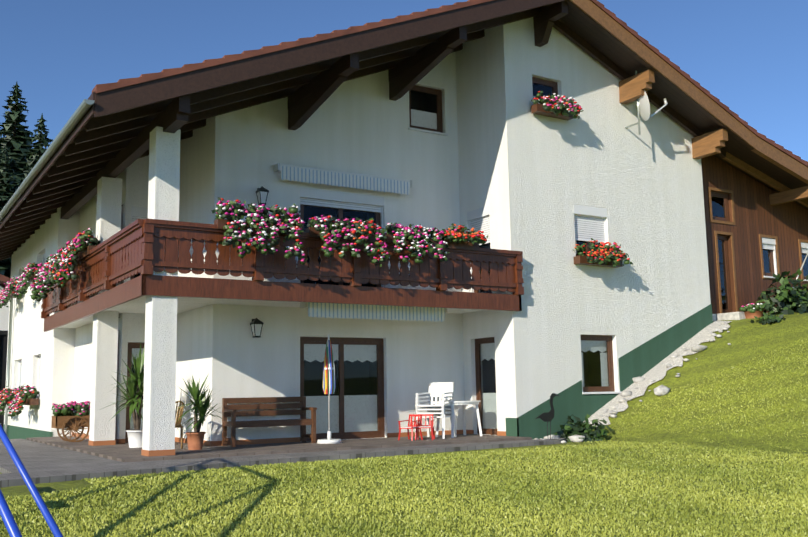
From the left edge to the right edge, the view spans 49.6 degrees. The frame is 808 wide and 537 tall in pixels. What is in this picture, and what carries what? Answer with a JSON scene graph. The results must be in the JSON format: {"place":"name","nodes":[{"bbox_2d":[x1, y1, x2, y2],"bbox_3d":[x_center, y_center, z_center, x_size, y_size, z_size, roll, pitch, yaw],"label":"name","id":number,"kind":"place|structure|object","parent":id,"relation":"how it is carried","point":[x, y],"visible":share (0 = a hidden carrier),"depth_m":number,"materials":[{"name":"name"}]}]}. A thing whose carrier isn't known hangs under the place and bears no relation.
{"place":"outdoors","nodes":[
{"label":"outdoors","id":0,"kind":"place"},
{"bbox_2d":[0,434,565,487],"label":"terrace","id":1,"kind":"structure","parent":0,"point":[49,459],"depth_m":14.60,"materials":[{"name":"tile"}]},
{"bbox_2d":[51,401,89,441],"bbox_3d":[-6.922,3.320,19.036,1.406,0.883,0.627,4,-9,-31],"label":"flower cart","id":2,"kind":"object","parent":1,"relation":"on","point":[74,416],"visible":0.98,"depth_m":18.71,"materials":[{"name":"brown wood"}]},
{"bbox_2d":[88,126,180,455],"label":"columns","id":3,"kind":"structure","parent":1,"relation":"on","point":[159,401],"depth_m":14.54,"materials":[{"name":"paint"}]},
{"bbox_2d":[102,344,227,449],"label":"potted plants","id":4,"kind":"object","parent":1,"relation":"on","point":[200,406],"visible":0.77,"depth_m":16.17,"materials":[{"name":"green plant"}]},
{"bbox_2d":[175,401,184,448],"bbox_3d":[-4.242,2.792,15.614,0.640,0.850,0.636,4,-9,-31],"label":"wicker chair","id":5,"kind":"object","parent":1,"relation":"on","point":[179,412],"visible":0.4,"depth_m":15.63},
{"bbox_2d":[222,396,316,446],"bbox_3d":[-2.535,2.881,16.570,1.700,0.880,0.550,4,-9,-31],"label":"bench","id":6,"kind":"object","parent":1,"relation":"on","point":[232,412],"visible":1,"depth_m":16.65,"materials":[{"name":"brown wood"}]},
{"bbox_2d":[317,334,341,443],"bbox_3d":[-1.433,2.289,16.734,0.480,2.060,0.480,4,-9,-31],"label":"parasol","id":7,"kind":"object","parent":1,"relation":"on","point":[329,386],"visible":1,"depth_m":16.69,"materials":[{"name":"multicoloured fabric"}]},
{"bbox_2d":[398,414,434,440],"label":"children's chairs","id":8,"kind":"object","parent":1,"relation":"on","point":[417,426],"visible":0.98,"depth_m":17.21,"materials":[{"name":"red plastic"}]},
{"bbox_2d":[415,382,456,438],"bbox_3d":[0.646,2.892,17.877,0.660,1.123,0.688,-5,-9,26],"label":"chair stack","id":9,"kind":"object","parent":1,"relation":"on","point":[442,391],"visible":0.9,"depth_m":17.98,"materials":[{"name":"white plastic"}]},
{"bbox_2d":[435,400,482,437],"bbox_3d":[1.134,3.124,18.204,1.000,0.733,0.800,4,-9,-31],"label":"table","id":10,"kind":"object","parent":1,"relation":"on","point":[469,402],"visible":0.79,"depth_m":18.09,"materials":[{"name":"white plastic"}]},
{"bbox_2d":[535,393,559,438],"bbox_3d":[2.884,3.031,17.446,0.700,1.080,0.018,4,-9,-31],"label":"bird figurine","id":11,"kind":"object","parent":1,"relation":"on","point":[547,417],"visible":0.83,"depth_m":17.46,"materials":[{"name":"grey metal"}]},
{"bbox_2d":[0,310,807,536],"bbox_3d":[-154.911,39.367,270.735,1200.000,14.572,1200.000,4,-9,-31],"label":"ground","id":12,"kind":"structure","parent":0,"point":[747,339],"depth_m":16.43,"materials":[{"name":"green plant"}]},
{"bbox_2d":[0,274,9,426],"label":"neighbour house","id":13,"kind":"structure","parent":12,"relation":"on","point":[4,316],"depth_m":32.62,"materials":[{"name":"paint"}]},
{"bbox_2d":[0,82,52,278],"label":"conifers","id":14,"kind":"object","parent":12,"relation":"on","point":[20,156],"visible":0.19,"depth_m":59.09,"materials":[{"name":"green plant"}]},
{"bbox_2d":[0,424,62,536],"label":"swing frame","id":15,"kind":"object","parent":12,"relation":"on","point":[11,526],"depth_m":7.50,"materials":[{"name":"blue metal"}]},
{"bbox_2d":[3,17,712,445],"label":"house walls","id":16,"kind":"structure","parent":12,"relation":"on","point":[515,165],"depth_m":19.11,"materials":[{"name":"paint"}]},
{"bbox_2d":[41,218,523,331],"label":"balcony","id":17,"kind":"structure","parent":16,"relation":"attached to","point":[146,248],"depth_m":15.95,"materials":[{"name":"brown wood"}]},
{"bbox_2d":[18,77,621,442],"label":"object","id":18,"kind":"object","parent":16,"relation":"attached to","point":[357,404],"visible":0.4,"depth_m":18.64,"materials":[{"name":"brown wood"}]},
{"bbox_2d":[0,91,632,418],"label":"flowers","id":19,"kind":"object","parent":18,"relation":"on","point":[40,279],"visible":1,"depth_m":16.64,"materials":[{"name":"pink plant"}]},
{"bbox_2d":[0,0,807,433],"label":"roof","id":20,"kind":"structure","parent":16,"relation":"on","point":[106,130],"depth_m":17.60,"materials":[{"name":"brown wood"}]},
{"bbox_2d":[625,71,667,134],"bbox_3d":[5.655,-3.853,20.478,0.710,1.580,0.787,4,-9,-31],"label":"satellite dish","id":21,"kind":"object","parent":20,"relation":"attached to","point":[643,106],"visible":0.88,"depth_m":20.22,"materials":[{"name":"silver metal"}]},
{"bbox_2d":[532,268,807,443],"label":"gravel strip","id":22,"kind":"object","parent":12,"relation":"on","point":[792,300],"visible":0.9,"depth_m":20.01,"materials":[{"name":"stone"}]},
{"bbox_2d":[701,155,807,320],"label":"annex","id":23,"kind":"object","parent":12,"relation":"on","point":[755,216],"visible":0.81,"depth_m":22.82,"materials":[{"name":"brown wood"}]},
{"bbox_2d":[0,0,807,161],"label":"sky","id":24,"kind":"structure","parent":0,"point":[751,55],"materials":[{"name":"blue"}]},
{"bbox_2d":[711,191,807,312],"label":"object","id":25,"kind":"object","parent":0,"point":[720,206],"visible":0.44,"depth_m":22.99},
{"bbox_2d":[739,252,807,318],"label":"potted flowers","id":26,"kind":"object","parent":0,"point":[751,310],"visible":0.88,"depth_m":21.16,"materials":[{"name":"brown ceramic"}]}
]}

